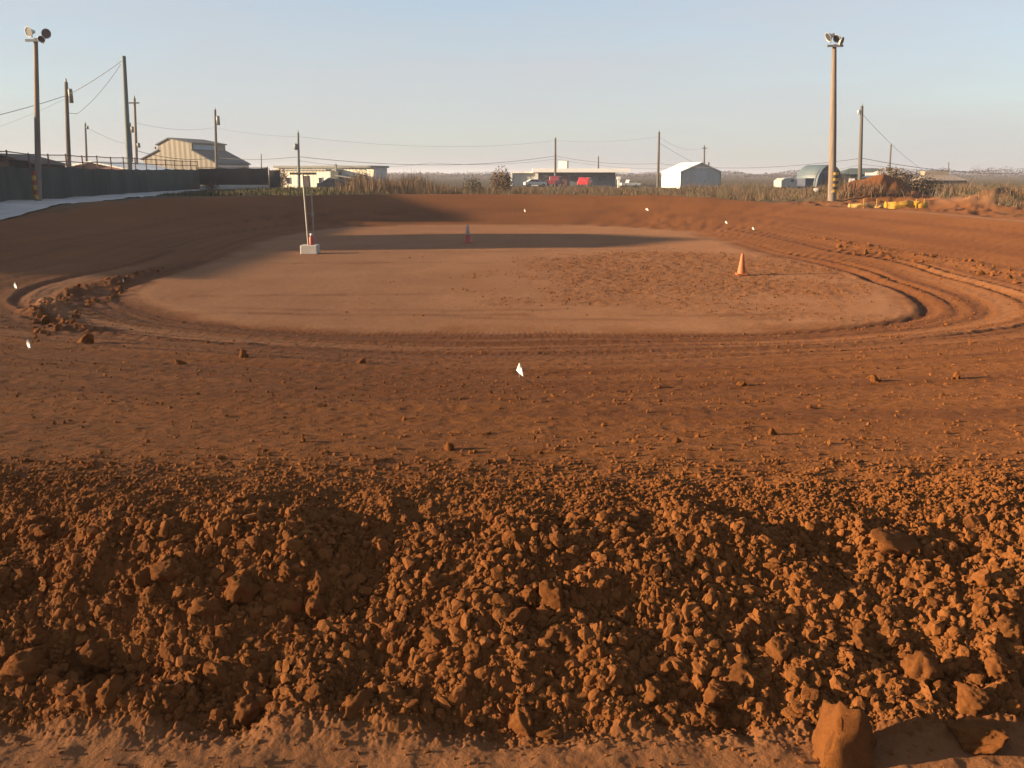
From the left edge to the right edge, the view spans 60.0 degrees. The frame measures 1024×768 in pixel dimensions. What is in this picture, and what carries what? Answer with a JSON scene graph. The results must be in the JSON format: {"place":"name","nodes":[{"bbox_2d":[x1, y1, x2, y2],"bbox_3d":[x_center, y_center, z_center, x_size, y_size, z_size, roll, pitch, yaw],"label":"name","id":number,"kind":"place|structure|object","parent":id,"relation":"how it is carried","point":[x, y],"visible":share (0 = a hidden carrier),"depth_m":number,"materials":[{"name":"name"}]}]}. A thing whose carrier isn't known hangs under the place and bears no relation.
{"place":"outdoors","nodes":[
{"label":"outdoors","id":0,"kind":"place"},
{"bbox_2d":[0,194,1023,503],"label":"dirt track","id":1,"kind":"structure","parent":0,"point":[50,260],"depth_m":8.20,"materials":[{"name":"red soil"}]},
{"bbox_2d":[0,289,1023,485],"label":"track crumbs","id":2,"kind":"object","parent":1,"relation":"on","point":[464,469],"visible":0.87,"depth_m":5.08,"materials":[{"name":"soil"}]},
{"bbox_2d":[28,234,1022,342],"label":"ridge crumbs","id":3,"kind":"object","parent":1,"relation":"on","point":[39,314],"visible":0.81,"depth_m":20.11,"materials":[{"name":"soil"}]},
{"bbox_2d":[656,244,1023,362],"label":"rut crumbs","id":4,"kind":"object","parent":1,"relation":"on","point":[890,336],"visible":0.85,"depth_m":13.71,"materials":[{"name":"soil"}]},
{"bbox_2d":[0,486,1023,746],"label":"dirt bank","id":5,"kind":"structure","parent":0,"point":[294,716],"depth_m":2.96,"materials":[{"name":"red soil"}]},
{"bbox_2d":[0,640,15,659],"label":"dirt clod","id":6,"kind":"object","parent":5,"relation":"on","point":[7,649],"visible":0.62,"depth_m":2.85,"materials":[{"name":"soil"}]},
{"bbox_2d":[9,568,33,587],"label":"dirt clod","id":7,"kind":"object","parent":5,"relation":"on","point":[19,576],"visible":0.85,"depth_m":3.11,"materials":[{"name":"soil"}]},
{"bbox_2d":[0,647,50,686],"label":"dirt clod","id":8,"kind":"object","parent":5,"relation":"on","point":[26,666],"visible":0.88,"depth_m":2.77,"materials":[{"name":"soil"}]},
{"bbox_2d":[27,625,48,645],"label":"dirt clod","id":9,"kind":"object","parent":5,"relation":"on","point":[37,635],"visible":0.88,"depth_m":2.88,"materials":[{"name":"soil"}]},
{"bbox_2d":[33,524,50,538],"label":"dirt clod","id":10,"kind":"object","parent":5,"relation":"on","point":[42,531],"visible":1,"depth_m":3.26,"materials":[{"name":"soil"}]},
{"bbox_2d":[71,680,102,716],"bbox_3d":[-1.284,0.964,2.720,0.082,0.106,0.114,3,14,13],"label":"dirt clod","id":11,"kind":"object","parent":5,"relation":"on","point":[84,697],"visible":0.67,"depth_m":2.68,"materials":[{"name":"soil"}]},
{"bbox_2d":[75,638,113,671],"bbox_3d":[-1.362,0.889,2.899,0.136,0.101,0.116,5,14,20],"label":"dirt clod","id":12,"kind":"object","parent":5,"relation":"on","point":[93,656],"visible":0.97,"depth_m":2.87,"materials":[{"name":"soil"}]},
{"bbox_2d":[93,603,110,619],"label":"dirt clod","id":13,"kind":"object","parent":5,"relation":"on","point":[101,610],"visible":0.98,"depth_m":2.94,"materials":[{"name":"soil"}]},
{"bbox_2d":[95,674,129,709],"bbox_3d":[-1.214,0.940,2.698,0.074,0.104,0.090,4,14,17],"label":"dirt clod","id":14,"kind":"object","parent":5,"relation":"on","point":[112,687],"visible":0.95,"depth_m":2.67,"materials":[{"name":"soil"}]},
{"bbox_2d":[133,567,153,587],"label":"dirt clod","id":15,"kind":"object","parent":5,"relation":"on","point":[142,578],"visible":0.86,"depth_m":3.00,"materials":[{"name":"soil"}]},
{"bbox_2d":[149,560,176,581],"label":"dirt clod","id":16,"kind":"object","parent":5,"relation":"on","point":[161,571],"visible":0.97,"depth_m":2.99,"materials":[{"name":"soil"}]},
{"bbox_2d":[159,695,175,713],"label":"dirt clod","id":17,"kind":"object","parent":5,"relation":"on","point":[167,704],"visible":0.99,"depth_m":2.67,"materials":[{"name":"soil"}]},
{"bbox_2d":[187,598,227,619],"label":"dirt clod","id":18,"kind":"object","parent":5,"relation":"on","point":[202,607],"visible":0.93,"depth_m":2.92,"materials":[{"name":"soil"}]},
{"bbox_2d":[200,679,215,692],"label":"dirt clod","id":19,"kind":"object","parent":5,"relation":"on","point":[207,686],"visible":0.99,"depth_m":2.75,"materials":[{"name":"soil"}]},
{"bbox_2d":[202,660,230,693],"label":"dirt clod","id":20,"kind":"object","parent":5,"relation":"on","point":[217,675],"visible":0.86,"depth_m":2.77,"materials":[{"name":"soil"}]},
{"bbox_2d":[224,574,261,605],"bbox_3d":[-0.925,0.713,3.002,0.114,0.130,0.105,11,14,-42],"label":"dirt clod","id":21,"kind":"object","parent":5,"relation":"on","point":[242,589],"visible":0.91,"depth_m":2.97,"materials":[{"name":"soil"}]},
{"bbox_2d":[231,695,261,727],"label":"dirt clod","id":22,"kind":"object","parent":5,"relation":"on","point":[245,707],"visible":0.99,"depth_m":2.70,"materials":[{"name":"soil"}]},
{"bbox_2d":[244,649,262,663],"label":"dirt clod","id":23,"kind":"object","parent":5,"relation":"on","point":[254,654],"visible":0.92,"depth_m":2.85,"materials":[{"name":"soil"}]},
{"bbox_2d":[276,612,295,633],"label":"dirt clod","id":24,"kind":"object","parent":5,"relation":"on","point":[286,624],"visible":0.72,"depth_m":2.94,"materials":[{"name":"soil"}]},
{"bbox_2d":[278,560,295,579],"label":"dirt clod","id":25,"kind":"object","parent":5,"relation":"on","point":[285,571],"visible":1,"depth_m":3.02,"materials":[{"name":"soil"}]},
{"bbox_2d":[302,682,325,704],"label":"dirt clod","id":26,"kind":"object","parent":5,"relation":"on","point":[313,692],"visible":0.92,"depth_m":2.69,"materials":[{"name":"soil"}]},
{"bbox_2d":[305,592,328,619],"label":"dirt clod","id":27,"kind":"object","parent":5,"relation":"on","point":[316,606],"visible":0.94,"depth_m":2.97,"materials":[{"name":"soil"}]},
{"bbox_2d":[308,536,326,554],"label":"dirt clod","id":28,"kind":"object","parent":5,"relation":"on","point":[317,543],"visible":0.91,"depth_m":3.12,"materials":[{"name":"soil"}]},
{"bbox_2d":[307,568,329,594],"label":"dirt clod","id":29,"kind":"object","parent":5,"relation":"on","point":[318,580],"visible":0.91,"depth_m":3.02,"materials":[{"name":"soil"}]},
{"bbox_2d":[342,595,355,613],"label":"dirt clod","id":30,"kind":"object","parent":5,"relation":"on","point":[348,607],"visible":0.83,"depth_m":2.99,"materials":[{"name":"soil"}]},
{"bbox_2d":[342,689,374,721],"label":"dirt clod","id":31,"kind":"object","parent":5,"relation":"on","point":[351,704],"visible":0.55,"depth_m":2.66,"materials":[{"name":"soil"}]},
{"bbox_2d":[350,596,368,609],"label":"dirt clod","id":32,"kind":"object","parent":5,"relation":"on","point":[358,603],"visible":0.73,"depth_m":3.00,"materials":[{"name":"soil"}]},
{"bbox_2d":[378,682,406,703],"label":"dirt clod","id":33,"kind":"object","parent":5,"relation":"on","point":[385,690],"visible":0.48,"depth_m":2.71,"materials":[{"name":"soil"}]},
{"bbox_2d":[399,635,412,651],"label":"dirt clod","id":34,"kind":"object","parent":5,"relation":"on","point":[406,644],"visible":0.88,"depth_m":2.88,"materials":[{"name":"soil"}]},
{"bbox_2d":[423,627,444,644],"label":"dirt clod","id":35,"kind":"object","parent":5,"relation":"on","point":[434,636],"visible":0.98,"depth_m":2.85,"materials":[{"name":"soil"}]},
{"bbox_2d":[462,639,482,663],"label":"dirt clod","id":36,"kind":"object","parent":5,"relation":"on","point":[470,647],"visible":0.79,"depth_m":2.80,"materials":[{"name":"soil"}]},
{"bbox_2d":[0,454,1023,767],"bbox_3d":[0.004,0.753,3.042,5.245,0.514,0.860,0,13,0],"label":"loose clods","id":37,"kind":"object","parent":5,"relation":"on","point":[854,592],"visible":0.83,"depth_m":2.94,"materials":[{"name":"soil"}]},
{"bbox_2d":[509,572,525,588],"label":"dirt clod","id":38,"kind":"object","parent":5,"relation":"on","point":[518,580],"visible":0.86,"depth_m":3.00,"materials":[{"name":"soil"}]},
{"bbox_2d":[506,607,530,625],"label":"dirt clod","id":39,"kind":"object","parent":5,"relation":"on","point":[522,614],"visible":0.73,"depth_m":2.87,"materials":[{"name":"soil"}]},
{"bbox_2d":[508,704,533,736],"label":"dirt clod","id":40,"kind":"object","parent":5,"relation":"on","point":[521,721],"visible":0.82,"depth_m":2.66,"materials":[{"name":"soil"}]},
{"bbox_2d":[520,588,538,608],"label":"dirt clod","id":41,"kind":"object","parent":5,"relation":"on","point":[529,596],"visible":0.98,"depth_m":2.94,"materials":[{"name":"soil"}]},
{"bbox_2d":[539,626,559,645],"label":"dirt clod","id":42,"kind":"object","parent":5,"relation":"on","point":[550,635],"visible":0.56,"depth_m":2.83,"materials":[{"name":"soil"}]},
{"bbox_2d":[536,729,563,738],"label":"dirt clod","id":43,"kind":"object","parent":5,"relation":"on","point":[549,734],"visible":1,"depth_m":2.62,"materials":[{"name":"soil"}]},
{"bbox_2d":[536,579,565,609],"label":"dirt clod","id":44,"kind":"object","parent":5,"relation":"on","point":[551,593],"visible":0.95,"depth_m":2.93,"materials":[{"name":"soil"}]},
{"bbox_2d":[555,624,573,646],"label":"dirt clod","id":45,"kind":"object","parent":5,"relation":"on","point":[563,632],"visible":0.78,"depth_m":2.84,"materials":[{"name":"soil"}]},
{"bbox_2d":[560,636,577,654],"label":"dirt clod","id":46,"kind":"object","parent":5,"relation":"on","point":[570,645],"visible":0.98,"depth_m":2.82,"materials":[{"name":"soil"}]},
{"bbox_2d":[615,606,633,623],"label":"dirt clod","id":47,"kind":"object","parent":5,"relation":"on","point":[624,615],"visible":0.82,"depth_m":2.95,"materials":[{"name":"soil"}]},
{"bbox_2d":[642,675,662,706],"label":"dirt clod","id":48,"kind":"object","parent":5,"relation":"on","point":[653,693],"visible":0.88,"depth_m":2.71,"materials":[{"name":"soil"}]},
{"bbox_2d":[689,712,706,731],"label":"dirt clod","id":49,"kind":"object","parent":5,"relation":"on","point":[697,723],"visible":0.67,"depth_m":2.67,"materials":[{"name":"soil"}]},
{"bbox_2d":[696,702,720,728],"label":"dirt clod","id":50,"kind":"object","parent":5,"relation":"on","point":[710,715],"visible":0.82,"depth_m":2.67,"materials":[{"name":"soil"}]},
{"bbox_2d":[703,679,731,709],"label":"dirt clod","id":51,"kind":"object","parent":5,"relation":"on","point":[716,695],"visible":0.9,"depth_m":2.71,"materials":[{"name":"soil"}]},
{"bbox_2d":[724,662,754,694],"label":"dirt clod","id":52,"kind":"object","parent":5,"relation":"on","point":[738,671],"visible":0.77,"depth_m":2.76,"materials":[{"name":"soil"}]},
{"bbox_2d":[765,636,794,666],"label":"dirt clod","id":53,"kind":"object","parent":5,"relation":"on","point":[780,650],"visible":0.77,"depth_m":2.83,"materials":[{"name":"soil"}]},
{"bbox_2d":[800,685,820,705],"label":"dirt clod","id":54,"kind":"object","parent":5,"relation":"on","point":[809,693],"visible":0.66,"depth_m":2.70,"materials":[{"name":"soil"}]},
{"bbox_2d":[825,631,842,645],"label":"dirt clod","id":55,"kind":"object","parent":5,"relation":"on","point":[834,637],"visible":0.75,"depth_m":2.90,"materials":[{"name":"soil"}]},
{"bbox_2d":[851,632,870,650],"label":"dirt clod","id":56,"kind":"object","parent":5,"relation":"on","point":[860,641],"visible":0.93,"depth_m":2.87,"materials":[{"name":"soil"}]},
{"bbox_2d":[881,635,899,651],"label":"dirt clod","id":57,"kind":"object","parent":5,"relation":"on","point":[889,644],"visible":1,"depth_m":2.88,"materials":[{"name":"soil"}]},
{"bbox_2d":[870,528,922,557],"bbox_3d":[1.387,0.576,3.195,0.222,0.079,0.126,6,40,-13],"label":"dirt clod","id":58,"kind":"object","parent":5,"relation":"on","point":[896,542],"visible":0.97,"depth_m":3.17,"materials":[{"name":"soil"}]},
{"bbox_2d":[900,650,944,682],"bbox_3d":[1.291,0.892,2.778,0.123,0.105,0.089,-2,14,-10],"label":"dirt clod","id":59,"kind":"object","parent":5,"relation":"on","point":[918,666],"visible":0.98,"depth_m":2.76,"materials":[{"name":"soil"}]},
{"bbox_2d":[956,683,993,715],"bbox_3d":[1.396,0.967,2.682,0.100,0.110,0.096,9,16,33],"label":"dirt clod","id":60,"kind":"object","parent":5,"relation":"on","point":[973,700],"visible":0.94,"depth_m":2.66,"materials":[{"name":"soil"}]},
{"bbox_2d":[947,716,1008,754],"bbox_3d":[1.362,1.023,2.587,0.148,0.089,0.196,4,-9,-34],"label":"dirt clod","id":61,"kind":"object","parent":5,"relation":"on","point":[977,736],"visible":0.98,"depth_m":2.54,"materials":[{"name":"soil"}]},
{"bbox_2d":[987,690,1000,710],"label":"dirt clod","id":62,"kind":"object","parent":5,"relation":"on","point":[994,704],"visible":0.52,"depth_m":2.67,"materials":[{"name":"soil"}]},
{"bbox_2d":[984,652,1015,679],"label":"dirt clod","id":63,"kind":"object","parent":5,"relation":"on","point":[996,665],"visible":1,"depth_m":2.75,"materials":[{"name":"soil"}]},
{"bbox_2d":[987,614,1022,642],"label":"dirt clod","id":64,"kind":"object","parent":5,"relation":"on","point":[1004,623],"visible":0.74,"depth_m":2.87,"materials":[{"name":"soil"}]},
{"bbox_2d":[0,174,1023,767],"bbox_3d":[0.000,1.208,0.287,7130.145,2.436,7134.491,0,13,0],"label":"ground","id":65,"kind":"structure","parent":0,"point":[312,748],"depth_m":2.56,"materials":[{"name":"red soil"}]},
{"bbox_2d":[0,153,68,168],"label":"dark shed","id":66,"kind":"structure","parent":65,"relation":"on","point":[21,164],"depth_m":54.56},
{"bbox_2d":[64,78,73,166],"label":"utility pole","id":67,"kind":"object","parent":65,"relation":"on","point":[68,96],"visible":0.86,"depth_m":71.83,"materials":[{"name":"brown wood"}]},
{"bbox_2d":[0,190,198,219],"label":"concrete strip","id":68,"kind":"object","parent":65,"relation":"on","point":[10,208],"visible":0.91,"depth_m":46.72,"materials":[{"name":"concrete"}]},
{"bbox_2d":[25,26,50,200],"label":"light pole","id":69,"kind":"object","parent":68,"relation":"on","point":[36,173],"visible":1,"depth_m":47.38,"materials":[{"name":"brown wood"}]},
{"bbox_2d":[0,150,199,201],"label":"chain link fence","id":70,"kind":"object","parent":65,"relation":"on","point":[60,183],"visible":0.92,"depth_m":59.37,"materials":[{"name":"grey metal"}]},
{"bbox_2d":[71,161,169,169],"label":"white roof building","id":71,"kind":"structure","parent":65,"relation":"on","point":[94,166],"depth_m":90.95,"materials":[{"name":"metal"}]},
{"bbox_2d":[122,56,131,169],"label":"utility pole","id":72,"kind":"object","parent":65,"relation":"on","point":[126,119],"visible":0.69,"depth_m":67.00,"materials":[{"name":"wood"}]},
{"bbox_2d":[129,96,140,162],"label":"utility pole","id":73,"kind":"object","parent":65,"relation":"on","point":[136,144],"visible":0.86,"depth_m":96.15,"materials":[{"name":"brown wood"}]},
{"bbox_2d":[140,137,250,169],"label":"metal building","id":74,"kind":"structure","parent":65,"relation":"on","point":[183,149],"depth_m":137.86,"materials":[{"name":"metal"}]},
{"bbox_2d":[214,109,219,166],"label":"utility pole","id":75,"kind":"object","parent":65,"relation":"on","point":[216,120],"visible":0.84,"depth_m":120.27,"materials":[{"name":"brown wood"}]},
{"bbox_2d":[196,166,268,188],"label":"windscreen fence","id":76,"kind":"object","parent":65,"relation":"on","point":[239,177],"visible":0.77,"depth_m":86.79,"materials":[{"name":"fabric"}]},
{"bbox_2d":[157,186,368,196],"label":"grass","id":77,"kind":"structure","parent":65,"relation":"on","point":[289,191],"depth_m":65.49,"materials":[{"name":"plant"}]},
{"bbox_2d":[269,169,280,187],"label":"fence end panel","id":78,"kind":"object","parent":65,"relation":"on","point":[274,179],"visible":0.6,"depth_m":87.45,"materials":[{"name":"grey fabric"}]},
{"bbox_2d":[294,132,300,187],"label":"utility pole","id":79,"kind":"object","parent":65,"relation":"on","point":[296,146],"visible":0.92,"depth_m":115.19,"materials":[{"name":"grey wood"}]},
{"bbox_2d":[272,164,388,187],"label":"cream building","id":80,"kind":"structure","parent":65,"relation":"on","point":[326,172],"depth_m":125.40,"materials":[{"name":"metal"}]},
{"bbox_2d":[317,178,352,187],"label":"parked car","id":81,"kind":"object","parent":65,"relation":"on","point":[329,182],"visible":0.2,"depth_m":108.27,"materials":[{"name":"paint"}]},
{"bbox_2d":[325,168,495,193],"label":"tall dead brush","id":82,"kind":"object","parent":65,"relation":"on","point":[405,185],"visible":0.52,"depth_m":73.78,"materials":[{"name":"beige plant"}]},
{"bbox_2d":[490,165,514,193],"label":"shrub","id":83,"kind":"object","parent":65,"relation":"on","point":[503,181],"visible":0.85,"depth_m":89.37,"materials":[{"name":"brown plant"}]},
{"bbox_2d":[129,224,913,334],"bbox_3d":[-0.373,-4.049,27.017,16.892,0.082,28.782,0,13,0],"label":"infield","id":84,"kind":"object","parent":65,"relation":"attached to","point":[280,283],"visible":1,"depth_m":18.34,"materials":[{"name":"red soil"}]},
{"bbox_2d":[289,172,319,253],"bbox_3d":[-5.981,-4.935,25.674,0.760,2.324,0.400,0,13,0],"label":"pole stand","id":85,"kind":"object","parent":84,"relation":"on","point":[307,248],"visible":1,"depth_m":25.69,"materials":[{"name":"metal"}]},
{"bbox_2d":[345,246,901,321],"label":"infield clods","id":86,"kind":"object","parent":84,"relation":"on","point":[763,286],"visible":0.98,"depth_m":19.52,"materials":[{"name":"soil"}]},
{"bbox_2d":[554,136,555,186],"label":"utility pole","id":87,"kind":"object","parent":65,"relation":"on","point":[555,158],"visible":0.84,"depth_m":159.79,"materials":[{"name":"brown wood"}]},
{"bbox_2d":[139,151,1015,173],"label":"power line","id":88,"kind":"object","parent":87,"relation":"attached to","point":[575,159],"visible":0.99,"depth_m":120.50,"materials":[{"name":"black metal"}]},
{"bbox_2d":[510,161,629,185],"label":"building","id":89,"kind":"structure","parent":65,"relation":"on","point":[598,176],"depth_m":170.34,"materials":[{"name":"white plastic"}]},
{"bbox_2d":[312,179,1023,200],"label":"weeds","id":90,"kind":"object","parent":65,"relation":"on","point":[731,192],"visible":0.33,"depth_m":88.51,"materials":[{"name":"brown plant"}]},
{"bbox_2d":[661,162,721,187],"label":"white shed","id":91,"kind":"structure","parent":65,"relation":"on","point":[696,173],"depth_m":143.84,"materials":[{"name":"grey metal"}]},
{"bbox_2d":[691,171,706,187],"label":"door","id":92,"kind":"structure","parent":91,"relation":"in","point":[698,177],"depth_m":143.60,"materials":[{"name":"grey metal"}]},
{"bbox_2d":[387,166,1023,177],"bbox_3d":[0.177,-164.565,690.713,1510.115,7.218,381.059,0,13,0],"label":"tree line","id":93,"kind":"object","parent":65,"relation":"on","point":[622,175],"visible":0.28,"depth_m":572.71,"materials":[{"name":"plant"}]},
{"bbox_2d":[774,177,796,187],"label":"white camper","id":94,"kind":"object","parent":65,"relation":"on","point":[788,182],"visible":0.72,"depth_m":141.55,"materials":[{"name":"grey metal"}]},
{"bbox_2d":[795,165,841,187],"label":"quonset hut","id":95,"kind":"object","parent":65,"relation":"on","point":[804,179],"visible":0.68,"depth_m":146.89,"materials":[{"name":"metal"}]},
{"bbox_2d":[825,33,843,200],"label":"light pole","id":96,"kind":"object","parent":65,"relation":"on","point":[833,175],"visible":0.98,"depth_m":53.45,"materials":[{"name":"brown wood"}]},
{"bbox_2d":[812,699,876,767],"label":"dirt boulder","id":97,"kind":"object","parent":65,"relation":"on","point":[843,736],"visible":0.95,"depth_m":2.47,"materials":[{"name":"brown soil"}]},
{"bbox_2d":[857,104,862,179],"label":"utility pole","id":98,"kind":"object","parent":65,"relation":"on","point":[860,111],"visible":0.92,"depth_m":106.08,"materials":[{"name":"brown wood"}]},
{"bbox_2d":[840,168,879,184],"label":"dark green building","id":99,"kind":"structure","parent":65,"relation":"on","point":[865,171],"depth_m":161.05,"materials":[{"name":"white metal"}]},
{"bbox_2d":[742,171,1023,207],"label":"dry brush","id":100,"kind":"object","parent":65,"relation":"on","point":[949,192],"visible":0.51,"depth_m":55.62,"materials":[{"name":"brown plant"}]},
{"bbox_2d":[874,165,912,182],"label":"shrub","id":101,"kind":"object","parent":65,"relation":"on","point":[895,170],"visible":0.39,"depth_m":61.57,"materials":[{"name":"brown plant"}]},
{"bbox_2d":[884,199,927,208],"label":"yellow barrier","id":102,"kind":"object","parent":65,"relation":"on","point":[916,204],"visible":0.98,"depth_m":42.98,"materials":[{"name":"plastic"}]},
{"bbox_2d":[891,170,931,191],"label":"shrub","id":103,"kind":"object","parent":65,"relation":"on","point":[916,177],"visible":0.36,"depth_m":61.49,"materials":[{"name":"brown plant"}]},
{"bbox_2d":[908,174,953,194],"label":"shrub","id":104,"kind":"object","parent":65,"relation":"on","point":[930,185],"visible":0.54,"depth_m":61.77,"materials":[{"name":"brown plant"}]},
{"bbox_2d":[910,171,966,183],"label":"long tan building","id":105,"kind":"structure","parent":65,"relation":"on","point":[941,175],"depth_m":201.15,"materials":[{"name":"metal"}]},
{"bbox_2d":[0,0,1023,173],"label":"sky","id":106,"kind":"structure","parent":0,"point":[748,81],"materials":[{"name":"blue"}]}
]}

